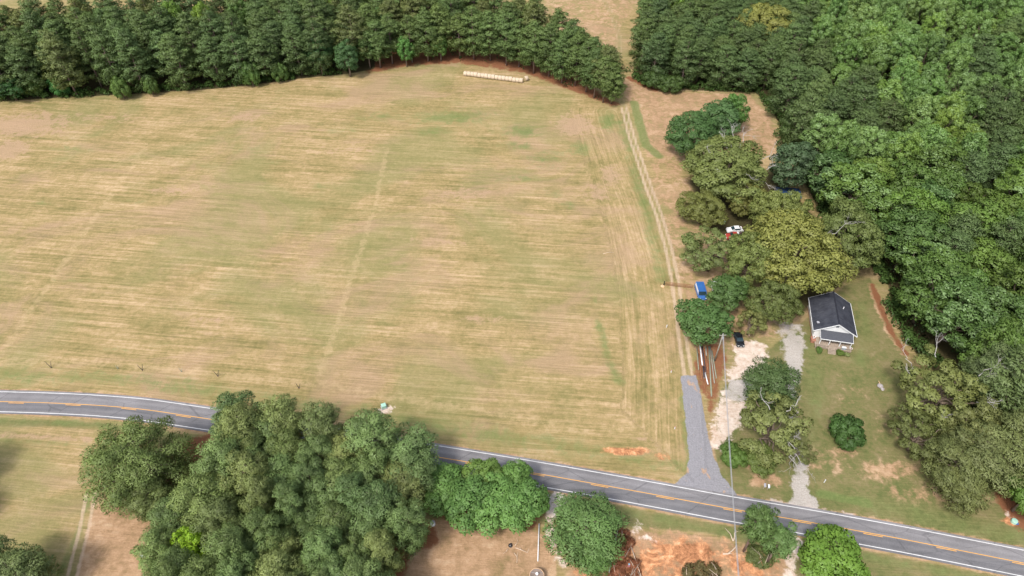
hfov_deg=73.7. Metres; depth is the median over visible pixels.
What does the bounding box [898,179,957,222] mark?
broadleaf tree
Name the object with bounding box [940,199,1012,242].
broadleaf tree
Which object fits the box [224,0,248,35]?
pine tree
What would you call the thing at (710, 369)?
pole
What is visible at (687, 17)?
pine tree
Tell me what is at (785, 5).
pine tree
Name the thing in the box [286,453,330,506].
pine tree
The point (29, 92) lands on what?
bush
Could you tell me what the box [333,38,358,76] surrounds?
broadleaf tree
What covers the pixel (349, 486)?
pine tree
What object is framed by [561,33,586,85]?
pine tree
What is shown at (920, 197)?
broadleaf tree
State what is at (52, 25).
pine tree
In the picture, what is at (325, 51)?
broadleaf tree
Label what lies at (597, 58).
pine tree
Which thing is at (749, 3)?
pine tree
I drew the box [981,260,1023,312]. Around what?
broadleaf tree
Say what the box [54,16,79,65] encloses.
pine tree
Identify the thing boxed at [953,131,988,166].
broadleaf tree
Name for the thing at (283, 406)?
pine tree
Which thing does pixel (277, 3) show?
pine tree
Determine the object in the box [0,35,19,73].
pine tree
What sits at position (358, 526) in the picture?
pine tree
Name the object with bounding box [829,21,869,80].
broadleaf tree
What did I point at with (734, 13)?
pine tree
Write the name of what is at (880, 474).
lawn
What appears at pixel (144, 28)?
pine tree
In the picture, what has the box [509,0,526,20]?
pine tree
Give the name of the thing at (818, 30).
broadleaf tree
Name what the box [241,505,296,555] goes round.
pine tree
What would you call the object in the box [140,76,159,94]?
bush
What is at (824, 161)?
broadleaf tree
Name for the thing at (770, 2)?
pine tree
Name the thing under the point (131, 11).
pine tree
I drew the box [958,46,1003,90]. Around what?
pine tree
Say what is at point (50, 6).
pine tree
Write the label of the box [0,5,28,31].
pine tree
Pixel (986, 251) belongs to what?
broadleaf tree
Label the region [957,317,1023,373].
broadleaf tree
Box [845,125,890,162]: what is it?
broadleaf tree
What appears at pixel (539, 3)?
pine tree
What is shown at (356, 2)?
pine tree
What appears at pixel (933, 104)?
broadleaf tree
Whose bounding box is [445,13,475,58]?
pine tree
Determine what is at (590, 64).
pine tree
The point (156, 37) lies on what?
pine tree
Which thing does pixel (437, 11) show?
pine tree
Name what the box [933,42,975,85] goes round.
broadleaf tree
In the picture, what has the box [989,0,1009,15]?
broadleaf tree
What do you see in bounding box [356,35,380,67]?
broadleaf tree
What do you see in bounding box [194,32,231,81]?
pine tree
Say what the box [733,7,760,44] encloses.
pine tree
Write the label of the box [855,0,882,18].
broadleaf tree
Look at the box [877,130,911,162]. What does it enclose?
broadleaf tree
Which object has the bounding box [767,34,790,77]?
pine tree
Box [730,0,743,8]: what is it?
pine tree
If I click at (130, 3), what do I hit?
pine tree
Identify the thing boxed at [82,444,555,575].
dirt ground
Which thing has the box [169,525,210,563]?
broadleaf tree
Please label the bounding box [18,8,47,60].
pine tree
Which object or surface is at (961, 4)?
broadleaf tree
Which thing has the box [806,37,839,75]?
pine tree
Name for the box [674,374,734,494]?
gravel driveway
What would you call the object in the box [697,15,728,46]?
pine tree
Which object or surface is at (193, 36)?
pine tree
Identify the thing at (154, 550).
pine tree
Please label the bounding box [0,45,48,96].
pine tree
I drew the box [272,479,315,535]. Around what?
pine tree
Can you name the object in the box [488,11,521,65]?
pine tree
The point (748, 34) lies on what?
pine tree
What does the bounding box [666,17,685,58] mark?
pine tree
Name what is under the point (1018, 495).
broadleaf tree
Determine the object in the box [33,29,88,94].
pine tree
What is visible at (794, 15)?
pine tree
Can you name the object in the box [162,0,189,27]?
pine tree
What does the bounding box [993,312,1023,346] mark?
broadleaf tree
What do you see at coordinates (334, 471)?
pine tree
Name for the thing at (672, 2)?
pine tree
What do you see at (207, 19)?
pine tree
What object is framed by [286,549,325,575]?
pine tree
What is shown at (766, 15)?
oak tree
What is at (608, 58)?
pine tree
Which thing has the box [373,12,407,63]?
pine tree
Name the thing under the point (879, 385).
boulder
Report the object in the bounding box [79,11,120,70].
pine tree
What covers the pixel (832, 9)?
broadleaf tree
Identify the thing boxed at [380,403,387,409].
utility box
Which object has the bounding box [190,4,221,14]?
pine tree
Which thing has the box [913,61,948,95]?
broadleaf tree
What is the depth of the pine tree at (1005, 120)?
202.93 m
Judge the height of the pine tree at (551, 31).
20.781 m
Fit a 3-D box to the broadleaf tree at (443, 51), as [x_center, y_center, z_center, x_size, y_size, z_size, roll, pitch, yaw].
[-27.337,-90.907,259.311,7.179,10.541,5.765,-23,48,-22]
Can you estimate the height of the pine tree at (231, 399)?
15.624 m
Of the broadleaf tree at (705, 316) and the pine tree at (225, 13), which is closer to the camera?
the broadleaf tree at (705, 316)
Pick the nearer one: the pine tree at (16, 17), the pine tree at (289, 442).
the pine tree at (289, 442)
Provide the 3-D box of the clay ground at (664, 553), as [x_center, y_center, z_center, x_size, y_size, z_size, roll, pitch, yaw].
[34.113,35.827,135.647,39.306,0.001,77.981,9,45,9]
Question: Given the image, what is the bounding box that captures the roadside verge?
[0,358,1005,575]
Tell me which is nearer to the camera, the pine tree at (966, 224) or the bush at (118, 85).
the pine tree at (966, 224)
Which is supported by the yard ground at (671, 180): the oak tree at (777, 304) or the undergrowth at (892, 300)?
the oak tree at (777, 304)
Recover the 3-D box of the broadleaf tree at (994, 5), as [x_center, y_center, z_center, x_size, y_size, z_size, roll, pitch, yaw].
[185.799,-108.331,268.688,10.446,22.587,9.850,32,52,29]
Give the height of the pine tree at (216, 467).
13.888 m
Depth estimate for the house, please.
158.87 m
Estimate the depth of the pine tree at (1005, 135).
197.81 m
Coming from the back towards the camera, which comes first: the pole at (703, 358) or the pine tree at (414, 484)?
the pole at (703, 358)
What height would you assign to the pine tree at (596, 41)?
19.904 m
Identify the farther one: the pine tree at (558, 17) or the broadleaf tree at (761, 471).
the pine tree at (558, 17)
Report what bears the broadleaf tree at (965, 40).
on the forest floor
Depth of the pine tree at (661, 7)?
262.83 m
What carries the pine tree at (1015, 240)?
on the forest floor
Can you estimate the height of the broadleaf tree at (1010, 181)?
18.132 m
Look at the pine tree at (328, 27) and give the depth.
250.47 m
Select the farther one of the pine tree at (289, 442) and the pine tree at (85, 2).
the pine tree at (85, 2)
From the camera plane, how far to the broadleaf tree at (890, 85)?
213.60 m
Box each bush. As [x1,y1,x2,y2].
[19,73,43,96]
[46,77,71,95]
[110,75,131,98]
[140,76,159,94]
[238,60,260,85]
[271,63,289,82]
[639,68,669,88]
[661,74,684,93]
[718,439,749,468]
[816,346,822,353]
[828,412,866,451]
[836,349,845,355]
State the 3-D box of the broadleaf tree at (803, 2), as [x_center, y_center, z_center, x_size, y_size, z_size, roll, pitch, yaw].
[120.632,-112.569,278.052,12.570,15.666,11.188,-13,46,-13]
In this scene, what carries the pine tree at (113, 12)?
on the forest floor
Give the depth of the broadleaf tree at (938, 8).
255.79 m
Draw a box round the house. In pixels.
[807,292,857,354]
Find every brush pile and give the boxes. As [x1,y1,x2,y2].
[604,527,641,575]
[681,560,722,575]
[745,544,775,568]
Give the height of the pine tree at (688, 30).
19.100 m
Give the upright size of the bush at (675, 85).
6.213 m
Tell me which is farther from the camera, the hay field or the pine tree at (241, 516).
the hay field
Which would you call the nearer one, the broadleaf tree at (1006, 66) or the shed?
the shed
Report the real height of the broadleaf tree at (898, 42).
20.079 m
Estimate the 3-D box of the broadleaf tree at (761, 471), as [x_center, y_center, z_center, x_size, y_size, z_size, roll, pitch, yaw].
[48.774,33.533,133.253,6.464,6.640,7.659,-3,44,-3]
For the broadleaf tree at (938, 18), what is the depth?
253.20 m
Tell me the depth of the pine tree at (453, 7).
260.83 m
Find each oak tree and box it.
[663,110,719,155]
[675,188,728,226]
[679,118,777,204]
[679,225,750,271]
[725,231,774,287]
[726,183,771,215]
[735,2,794,42]
[736,305,767,334]
[737,387,815,482]
[742,207,865,296]
[742,278,804,324]
[748,189,813,230]
[784,439,818,466]
[817,195,885,270]
[887,402,949,461]
[890,330,1008,429]
[937,397,1005,448]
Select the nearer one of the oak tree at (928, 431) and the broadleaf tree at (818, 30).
the oak tree at (928, 431)
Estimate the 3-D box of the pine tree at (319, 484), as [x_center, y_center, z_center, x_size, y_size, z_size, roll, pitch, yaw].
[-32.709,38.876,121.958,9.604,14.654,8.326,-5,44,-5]
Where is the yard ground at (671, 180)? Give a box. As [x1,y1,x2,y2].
[645,151,855,371]
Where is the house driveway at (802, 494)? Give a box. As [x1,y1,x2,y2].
[783,332,819,508]
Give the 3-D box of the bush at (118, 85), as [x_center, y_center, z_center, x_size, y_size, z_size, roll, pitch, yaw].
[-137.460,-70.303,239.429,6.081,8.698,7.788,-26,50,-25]
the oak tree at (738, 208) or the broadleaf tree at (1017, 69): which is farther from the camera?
the broadleaf tree at (1017, 69)
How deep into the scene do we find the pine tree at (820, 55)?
231.08 m
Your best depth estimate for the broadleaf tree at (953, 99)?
206.12 m
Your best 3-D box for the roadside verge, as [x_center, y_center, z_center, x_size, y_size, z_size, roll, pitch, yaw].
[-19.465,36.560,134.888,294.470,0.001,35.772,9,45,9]
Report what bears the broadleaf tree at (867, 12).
on the forest floor
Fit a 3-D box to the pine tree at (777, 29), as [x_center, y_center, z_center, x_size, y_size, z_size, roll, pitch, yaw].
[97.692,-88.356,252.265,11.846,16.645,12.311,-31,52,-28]
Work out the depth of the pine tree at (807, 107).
207.81 m
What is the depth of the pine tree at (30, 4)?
254.22 m
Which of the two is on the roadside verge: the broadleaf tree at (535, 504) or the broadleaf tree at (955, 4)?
the broadleaf tree at (535, 504)
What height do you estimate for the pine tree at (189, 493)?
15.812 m
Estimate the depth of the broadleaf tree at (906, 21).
257.01 m
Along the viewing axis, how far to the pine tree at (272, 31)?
247.28 m
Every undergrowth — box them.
[0,66,1021,503]
[38,1,1018,404]
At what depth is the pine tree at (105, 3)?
257.80 m
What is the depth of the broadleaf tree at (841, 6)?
265.66 m
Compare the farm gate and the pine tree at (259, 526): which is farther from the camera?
the farm gate
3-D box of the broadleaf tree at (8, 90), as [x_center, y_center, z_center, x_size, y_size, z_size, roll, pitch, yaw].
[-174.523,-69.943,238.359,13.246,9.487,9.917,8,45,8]
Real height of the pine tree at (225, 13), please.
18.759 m
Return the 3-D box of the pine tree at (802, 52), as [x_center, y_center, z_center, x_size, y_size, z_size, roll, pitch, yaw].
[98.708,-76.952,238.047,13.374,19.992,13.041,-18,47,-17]
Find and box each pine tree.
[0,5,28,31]
[0,10,14,42]
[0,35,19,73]
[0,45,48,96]
[0,51,19,99]
[0,533,24,559]
[0,542,64,575]
[1,25,40,70]
[6,7,39,42]
[6,29,47,81]
[17,0,47,18]
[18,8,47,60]
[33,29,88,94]
[36,19,83,75]
[36,32,83,86]
[42,11,62,22]
[43,0,69,23]
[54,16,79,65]
[64,0,94,26]
[64,6,96,64]
[67,0,95,11]
[69,27,109,87]
[77,414,198,522]
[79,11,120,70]
[85,25,130,85]
[91,0,132,31]
[94,8,120,57]
[101,5,128,32]
[105,18,146,74]
[108,26,158,91]
[121,0,150,24]
[121,475,173,521]
[123,8,163,59]
[129,10,166,75]
[129,523,181,575]
[135,0,159,22]
[135,0,161,6]
[141,546,199,575]
[143,6,185,49]
[145,28,188,80]
[145,555,184,575]
[146,493,194,543]
[152,0,192,14]
[155,32,201,89]
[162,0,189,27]
[165,471,225,526]
[172,11,210,57]
[173,0,206,26]
[178,23,210,78]
[179,553,220,575]
[188,451,230,486]
[188,493,244,546]
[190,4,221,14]
[194,7,220,42]
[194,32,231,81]
[194,431,254,485]
[197,9,230,69]
[198,470,245,514]
[200,520,255,575]
[203,529,261,571]
[205,0,229,20]
[208,389,264,441]
[211,400,263,455]
[213,548,261,575]
[215,448,277,507]
[216,495,267,536]
[217,31,258,81]
[218,10,249,55]
[222,13,256,64]
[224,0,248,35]
[232,426,278,477]
[237,473,284,527]
[240,29,282,77]
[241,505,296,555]
[241,534,274,575]
[243,0,272,29]
[244,9,277,58]
[245,405,292,455]
[245,548,307,575]
[256,393,308,446]
[256,450,306,503]
[257,20,297,70]
[258,5,282,50]
[265,0,287,26]
[265,427,307,468]
[266,524,306,560]
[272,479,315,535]
[276,0,311,29]
[279,12,310,61]
[279,23,313,74]
[285,0,311,19]
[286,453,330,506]
[286,501,322,549]
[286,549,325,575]
[292,434,337,476]
[297,0,337,35]
[297,401,345,456]
[299,524,346,574]
[301,19,333,73]
[302,474,345,525]
[308,500,361,550]
[310,551,346,575]
[311,15,343,57]
[312,0,339,35]
[312,455,357,506]
[312,568,336,575]
[318,428,373,470]
[323,0,341,18]
[329,0,361,44]
[331,4,369,66]
[334,471,375,522]
[334,530,381,572]
[336,0,364,37]
[339,549,395,575]
[340,407,401,472]
[341,452,389,494]
[342,501,396,553]
[351,478,406,537]
[357,2,380,36]
[359,19,393,67]
[363,527,405,575]
[364,0,382,16]
[371,0,393,18]
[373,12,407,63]
[376,0,402,34]
[378,458,432,507]
[381,496,433,560]
[383,421,439,475]
[387,447,437,503]
[393,0,412,31]
[396,14,424,62]
[398,0,426,30]
[412,0,437,10]
[412,6,439,61]
[424,4,453,58]
[429,2,450,41]
[436,0,467,37]
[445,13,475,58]
[458,6,487,59]
[459,0,479,36]
[473,0,498,33]
[473,9,502,60]
[479,0,508,16]
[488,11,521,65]
[492,1,524,41]
[504,18,530,66]
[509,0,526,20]
[516,0,550,64]
[516,19,546,73]
[522,0,547,36]
[531,21,561,76]
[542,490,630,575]
[545,33,573,83]
[547,7,570,55]
[553,18,584,58]
[555,28,578,79]
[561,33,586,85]
[568,27,591,65]
[571,39,599,91]
[580,47,606,97]
[581,36,603,87]
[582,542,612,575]
[587,45,626,97]
[591,53,622,102]
[597,44,615,94]
[600,61,627,103]
[628,17,656,68]
[629,7,661,50]
[630,0,660,28]
[637,32,670,83]
[650,0,671,31]
[652,22,677,69]
[654,8,677,29]
[666,0,678,12]
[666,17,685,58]
[669,38,702,85]
[670,25,697,74]
[671,2,694,25]
[679,10,694,37]
[683,17,709,63]
[685,0,702,27]
[688,35,716,81]
[692,0,718,32]
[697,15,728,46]
[698,3,727,36]
[699,16,729,65]
[701,0,734,24]
[703,34,737,74]
[704,44,742,87]
[722,20,744,51]
[724,8,741,28]
[724,47,764,90]
[729,26,757,68]
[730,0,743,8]
[732,0,762,16]
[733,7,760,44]
[737,0,763,26]
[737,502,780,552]
[738,39,769,78]
[739,22,769,49]
[741,355,802,414]
[753,41,784,89]
[758,0,779,17]
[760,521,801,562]
[763,16,779,35]
[764,64,812,118]
[766,3,791,26]
[766,26,786,43]
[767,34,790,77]
[767,53,805,97]
[774,40,812,83]
[777,22,806,55]
[778,90,827,144]
[780,1,794,11]
[782,0,803,15]
[784,12,803,35]
[787,65,829,101]
[790,14,814,51]
[792,72,834,122]
[794,0,821,45]
[803,89,852,146]
[804,47,835,95]
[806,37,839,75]
[829,74,865,120]
[838,84,880,125]
[839,107,883,154]
[844,64,885,118]
[876,98,909,134]
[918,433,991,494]
[920,38,947,81]
[931,209,987,251]
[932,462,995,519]
[934,231,976,266]
[939,418,1023,498]
[948,150,990,200]
[955,338,1023,409]
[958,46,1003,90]
[961,33,996,75]
[962,341,1023,419]
[964,103,1020,152]
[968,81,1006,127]
[968,142,1019,195]
[973,88,1021,139]
[974,216,1023,271]
[980,126,1022,180]
[980,408,1023,476]
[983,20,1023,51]
[984,86,1023,133]
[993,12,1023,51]
[994,114,1023,152]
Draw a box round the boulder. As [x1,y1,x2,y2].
[877,382,884,390]
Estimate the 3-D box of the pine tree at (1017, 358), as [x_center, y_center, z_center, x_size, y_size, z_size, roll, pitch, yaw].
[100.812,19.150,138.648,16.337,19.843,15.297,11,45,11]
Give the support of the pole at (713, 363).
on the yard ground at (671, 180)
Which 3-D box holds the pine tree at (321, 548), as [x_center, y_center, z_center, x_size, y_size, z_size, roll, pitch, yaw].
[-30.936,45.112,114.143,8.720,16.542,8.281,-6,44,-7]
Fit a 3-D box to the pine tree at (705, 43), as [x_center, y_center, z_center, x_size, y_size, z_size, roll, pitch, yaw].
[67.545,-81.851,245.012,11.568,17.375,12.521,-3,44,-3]
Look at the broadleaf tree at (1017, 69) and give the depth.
223.63 m
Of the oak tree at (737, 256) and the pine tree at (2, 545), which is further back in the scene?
the oak tree at (737, 256)
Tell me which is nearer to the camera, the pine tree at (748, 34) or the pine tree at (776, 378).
the pine tree at (776, 378)
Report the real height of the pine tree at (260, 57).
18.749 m
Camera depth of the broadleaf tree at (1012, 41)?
243.55 m
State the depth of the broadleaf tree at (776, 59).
240.75 m
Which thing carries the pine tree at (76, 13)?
on the forest floor
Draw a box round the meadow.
[0,0,1018,575]
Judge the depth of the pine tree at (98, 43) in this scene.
234.97 m
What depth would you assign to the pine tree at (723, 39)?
244.17 m
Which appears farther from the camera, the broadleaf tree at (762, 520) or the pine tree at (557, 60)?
the pine tree at (557, 60)
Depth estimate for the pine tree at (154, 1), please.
261.95 m
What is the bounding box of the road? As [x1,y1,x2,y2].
[0,390,1023,575]
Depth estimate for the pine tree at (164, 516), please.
117.05 m
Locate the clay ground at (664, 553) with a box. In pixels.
[567,338,790,575]
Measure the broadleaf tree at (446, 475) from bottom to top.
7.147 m
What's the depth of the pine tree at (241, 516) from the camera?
116.09 m
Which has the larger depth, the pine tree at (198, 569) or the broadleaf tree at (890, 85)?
the broadleaf tree at (890, 85)
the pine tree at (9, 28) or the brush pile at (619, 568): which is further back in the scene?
the pine tree at (9, 28)
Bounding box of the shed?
[775,187,801,198]
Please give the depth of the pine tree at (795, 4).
262.12 m
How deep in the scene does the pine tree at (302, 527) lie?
116.12 m
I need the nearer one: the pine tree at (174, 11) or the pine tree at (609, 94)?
the pine tree at (609, 94)
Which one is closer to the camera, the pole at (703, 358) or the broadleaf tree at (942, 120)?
the pole at (703, 358)
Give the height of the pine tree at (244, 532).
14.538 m
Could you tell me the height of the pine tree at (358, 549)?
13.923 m
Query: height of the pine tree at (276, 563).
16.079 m
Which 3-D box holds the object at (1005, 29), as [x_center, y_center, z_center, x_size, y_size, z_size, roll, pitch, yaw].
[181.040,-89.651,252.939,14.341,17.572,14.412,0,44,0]
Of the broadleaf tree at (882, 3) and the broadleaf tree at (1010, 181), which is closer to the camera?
the broadleaf tree at (1010, 181)
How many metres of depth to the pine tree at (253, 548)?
112.42 m
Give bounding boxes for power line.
[722,334,738,574]
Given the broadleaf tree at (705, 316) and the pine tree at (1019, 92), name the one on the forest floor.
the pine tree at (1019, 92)
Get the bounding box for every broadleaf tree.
[0,75,25,100]
[93,7,109,39]
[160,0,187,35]
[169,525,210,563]
[191,1,210,35]
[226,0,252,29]
[303,34,334,70]
[325,0,337,18]
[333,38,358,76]
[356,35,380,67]
[371,7,391,40]
[396,35,414,66]
[419,460,462,516]
[430,35,447,61]
[442,474,497,535]
[460,457,505,486]
[472,470,524,538]
[497,458,533,497]
[498,477,550,535]
[658,0,684,16]
[674,298,734,345]
[699,99,740,135]
[705,273,750,312]
[719,93,750,131]
[743,439,777,479]
[757,52,781,80]
[767,141,819,187]
[797,523,870,575]
[798,0,821,8]
[798,112,841,155]
[803,0,827,19]
[803,149,857,198]
[807,14,836,41]
[808,15,833,52]
[816,161,890,214]
[823,119,860,167]
[825,0,848,31]
[826,63,850,93]
[828,38,863,74]
[829,0,853,37]
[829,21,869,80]
[832,13,855,47]
[833,156,896,198]
[844,0,877,22]
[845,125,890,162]
[854,4,882,36]
[854,33,895,73]
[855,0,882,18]
[855,184,910,234]
[859,19,881,39]
[860,50,887,84]
[864,21,889,58]
[870,207,951,270]
[874,78,904,122]
[875,0,893,11]
[876,4,902,43]
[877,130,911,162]
[877,186,951,248]
[879,0,906,32]
[881,28,909,75]
[881,131,924,167]
[882,157,934,192]
[884,32,920,78]
[886,54,920,102]
[890,24,926,54]
[890,55,923,84]
[890,236,972,296]
[891,18,919,34]
[892,261,974,323]
[898,76,932,123]
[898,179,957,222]
[900,0,923,21]
[900,94,940,130]
[905,117,935,156]
[907,142,971,184]
[909,124,956,168]
[910,0,937,21]
[912,30,942,68]
[912,275,999,351]
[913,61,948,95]
[918,95,948,120]
[919,167,966,205]
[920,0,954,32]
[920,11,946,38]
[922,77,947,103]
[931,90,968,126]
[931,105,964,141]
[933,29,954,49]
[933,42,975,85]
[934,0,961,26]
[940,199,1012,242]
[942,37,974,65]
[942,71,977,101]
[946,10,975,41]
[950,181,998,215]
[952,0,969,18]
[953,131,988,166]
[955,122,985,147]
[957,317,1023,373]
[958,0,990,28]
[958,9,993,49]
[959,94,986,130]
[963,236,1016,289]
[963,268,994,288]
[963,285,1023,340]
[972,72,1008,97]
[973,191,1023,235]
[974,0,1003,19]
[981,49,1015,82]
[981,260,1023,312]
[987,31,1020,60]
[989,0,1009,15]
[990,18,996,34]
[992,8,1023,34]
[992,154,1023,195]
[993,167,1023,213]
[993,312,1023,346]
[999,208,1023,260]
[1002,43,1023,76]
[1003,58,1023,92]
[1003,469,1023,515]
[1004,0,1023,17]
[1012,139,1023,167]
[1012,245,1023,278]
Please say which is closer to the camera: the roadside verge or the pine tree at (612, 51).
the roadside verge
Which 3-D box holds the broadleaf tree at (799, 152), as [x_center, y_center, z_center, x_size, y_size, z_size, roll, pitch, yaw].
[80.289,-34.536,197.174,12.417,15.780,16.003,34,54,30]
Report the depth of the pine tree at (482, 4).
260.02 m
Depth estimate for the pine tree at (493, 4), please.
264.55 m
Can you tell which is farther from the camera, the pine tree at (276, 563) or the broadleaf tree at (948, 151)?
the broadleaf tree at (948, 151)
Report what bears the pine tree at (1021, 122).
on the forest floor
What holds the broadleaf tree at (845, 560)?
on the roadside verge
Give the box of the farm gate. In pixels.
[665,282,692,287]
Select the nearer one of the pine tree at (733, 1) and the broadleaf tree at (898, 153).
the broadleaf tree at (898, 153)
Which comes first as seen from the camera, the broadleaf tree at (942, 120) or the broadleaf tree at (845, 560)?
the broadleaf tree at (845, 560)
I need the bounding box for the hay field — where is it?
[0,65,687,446]
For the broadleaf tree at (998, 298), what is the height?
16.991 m
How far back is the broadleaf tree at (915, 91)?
211.76 m
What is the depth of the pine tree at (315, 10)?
252.77 m
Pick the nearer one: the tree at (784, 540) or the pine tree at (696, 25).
the tree at (784, 540)
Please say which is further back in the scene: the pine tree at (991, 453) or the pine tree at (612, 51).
the pine tree at (612, 51)
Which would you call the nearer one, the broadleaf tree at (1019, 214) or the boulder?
the boulder
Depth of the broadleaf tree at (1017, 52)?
234.57 m
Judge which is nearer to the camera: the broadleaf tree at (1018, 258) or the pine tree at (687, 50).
the broadleaf tree at (1018, 258)
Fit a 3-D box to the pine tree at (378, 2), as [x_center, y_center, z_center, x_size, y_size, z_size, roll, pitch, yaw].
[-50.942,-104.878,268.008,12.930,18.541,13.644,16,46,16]
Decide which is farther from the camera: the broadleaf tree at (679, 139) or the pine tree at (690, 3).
the pine tree at (690, 3)
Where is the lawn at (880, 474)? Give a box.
[0,278,1023,575]
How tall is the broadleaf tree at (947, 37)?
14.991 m
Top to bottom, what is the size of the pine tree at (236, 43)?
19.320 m
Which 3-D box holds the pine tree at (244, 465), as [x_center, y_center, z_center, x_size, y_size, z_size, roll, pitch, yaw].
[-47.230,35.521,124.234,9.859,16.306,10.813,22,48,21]
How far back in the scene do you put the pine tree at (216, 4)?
265.97 m
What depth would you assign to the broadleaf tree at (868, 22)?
247.00 m
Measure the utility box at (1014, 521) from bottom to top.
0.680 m
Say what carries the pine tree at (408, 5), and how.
on the forest floor
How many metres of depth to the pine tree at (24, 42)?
237.45 m
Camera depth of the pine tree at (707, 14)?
259.83 m
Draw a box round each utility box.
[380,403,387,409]
[1010,518,1018,524]
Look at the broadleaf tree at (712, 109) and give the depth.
213.72 m
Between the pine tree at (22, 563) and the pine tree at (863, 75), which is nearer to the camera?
the pine tree at (22, 563)
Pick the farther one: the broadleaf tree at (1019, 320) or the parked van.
the parked van
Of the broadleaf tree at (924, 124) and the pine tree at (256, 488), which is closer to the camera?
the pine tree at (256, 488)
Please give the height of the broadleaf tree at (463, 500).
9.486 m
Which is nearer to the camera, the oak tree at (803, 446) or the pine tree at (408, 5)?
the oak tree at (803, 446)
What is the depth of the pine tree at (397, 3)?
264.53 m
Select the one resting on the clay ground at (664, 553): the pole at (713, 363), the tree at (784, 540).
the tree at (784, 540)
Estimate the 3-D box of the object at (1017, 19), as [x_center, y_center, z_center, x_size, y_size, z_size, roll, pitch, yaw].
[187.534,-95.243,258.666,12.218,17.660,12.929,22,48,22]
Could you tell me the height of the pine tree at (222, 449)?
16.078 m
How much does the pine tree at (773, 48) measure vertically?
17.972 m
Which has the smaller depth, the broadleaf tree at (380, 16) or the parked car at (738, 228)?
the parked car at (738, 228)
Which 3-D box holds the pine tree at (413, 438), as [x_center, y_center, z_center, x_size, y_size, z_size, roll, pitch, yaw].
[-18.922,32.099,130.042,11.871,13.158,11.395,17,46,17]
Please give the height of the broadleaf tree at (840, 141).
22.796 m
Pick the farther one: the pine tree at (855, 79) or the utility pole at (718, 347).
the pine tree at (855, 79)
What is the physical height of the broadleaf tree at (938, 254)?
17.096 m
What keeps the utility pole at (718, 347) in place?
on the yard ground at (671, 180)
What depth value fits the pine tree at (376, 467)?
123.35 m
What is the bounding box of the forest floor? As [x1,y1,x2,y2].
[0,2,1023,433]
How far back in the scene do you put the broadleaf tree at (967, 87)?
223.66 m
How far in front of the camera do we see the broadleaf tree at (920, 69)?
229.65 m
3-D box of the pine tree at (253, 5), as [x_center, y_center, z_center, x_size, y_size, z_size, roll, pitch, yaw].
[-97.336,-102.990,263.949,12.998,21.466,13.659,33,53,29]
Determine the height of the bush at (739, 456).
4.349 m
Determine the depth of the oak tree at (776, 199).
178.49 m
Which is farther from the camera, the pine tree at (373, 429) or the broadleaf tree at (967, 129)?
the broadleaf tree at (967, 129)
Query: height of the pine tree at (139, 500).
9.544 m
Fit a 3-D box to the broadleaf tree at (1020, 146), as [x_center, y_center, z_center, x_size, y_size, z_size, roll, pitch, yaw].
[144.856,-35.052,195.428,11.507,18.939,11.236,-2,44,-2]
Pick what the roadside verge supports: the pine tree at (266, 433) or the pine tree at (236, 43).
the pine tree at (266, 433)
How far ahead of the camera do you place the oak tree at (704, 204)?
185.52 m
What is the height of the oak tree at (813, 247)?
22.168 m
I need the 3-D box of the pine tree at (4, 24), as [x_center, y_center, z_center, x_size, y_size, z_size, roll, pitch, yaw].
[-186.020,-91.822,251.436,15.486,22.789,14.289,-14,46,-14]
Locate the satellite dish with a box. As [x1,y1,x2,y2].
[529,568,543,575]
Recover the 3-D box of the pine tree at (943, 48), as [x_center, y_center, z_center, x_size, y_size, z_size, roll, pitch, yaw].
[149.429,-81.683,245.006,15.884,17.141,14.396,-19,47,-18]
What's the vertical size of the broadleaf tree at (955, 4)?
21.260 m
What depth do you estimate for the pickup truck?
186.02 m
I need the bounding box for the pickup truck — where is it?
[725,232,742,240]
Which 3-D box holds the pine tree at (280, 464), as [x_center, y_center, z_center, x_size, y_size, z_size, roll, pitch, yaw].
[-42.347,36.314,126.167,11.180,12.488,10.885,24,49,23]
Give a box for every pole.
[537,524,539,560]
[702,346,705,372]
[708,346,711,395]
[710,346,714,382]
[711,350,716,377]
[714,333,725,361]
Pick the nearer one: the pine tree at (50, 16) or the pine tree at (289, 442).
the pine tree at (289, 442)
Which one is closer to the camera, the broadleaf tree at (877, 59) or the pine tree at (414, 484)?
the pine tree at (414, 484)
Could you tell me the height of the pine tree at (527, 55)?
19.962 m
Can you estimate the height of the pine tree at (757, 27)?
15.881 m
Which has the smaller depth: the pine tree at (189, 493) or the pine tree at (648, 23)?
the pine tree at (189, 493)
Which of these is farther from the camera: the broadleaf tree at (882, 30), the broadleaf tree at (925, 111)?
the broadleaf tree at (882, 30)
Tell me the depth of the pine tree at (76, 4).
251.68 m
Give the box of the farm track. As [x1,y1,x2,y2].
[63,0,698,575]
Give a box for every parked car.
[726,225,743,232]
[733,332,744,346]
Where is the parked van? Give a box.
[694,282,706,299]
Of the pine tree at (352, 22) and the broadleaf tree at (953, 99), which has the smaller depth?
the broadleaf tree at (953, 99)
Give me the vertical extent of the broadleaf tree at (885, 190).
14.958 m
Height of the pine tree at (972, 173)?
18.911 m
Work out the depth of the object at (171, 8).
252.14 m
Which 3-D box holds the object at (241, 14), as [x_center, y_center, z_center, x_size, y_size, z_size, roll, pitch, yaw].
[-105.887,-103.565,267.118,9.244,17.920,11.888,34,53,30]
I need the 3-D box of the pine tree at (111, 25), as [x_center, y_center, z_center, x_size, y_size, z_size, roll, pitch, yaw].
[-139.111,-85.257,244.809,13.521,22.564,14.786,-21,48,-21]
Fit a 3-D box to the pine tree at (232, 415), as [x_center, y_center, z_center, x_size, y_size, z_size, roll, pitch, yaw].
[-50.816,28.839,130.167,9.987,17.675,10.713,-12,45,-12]
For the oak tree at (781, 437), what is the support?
on the lawn at (880, 474)

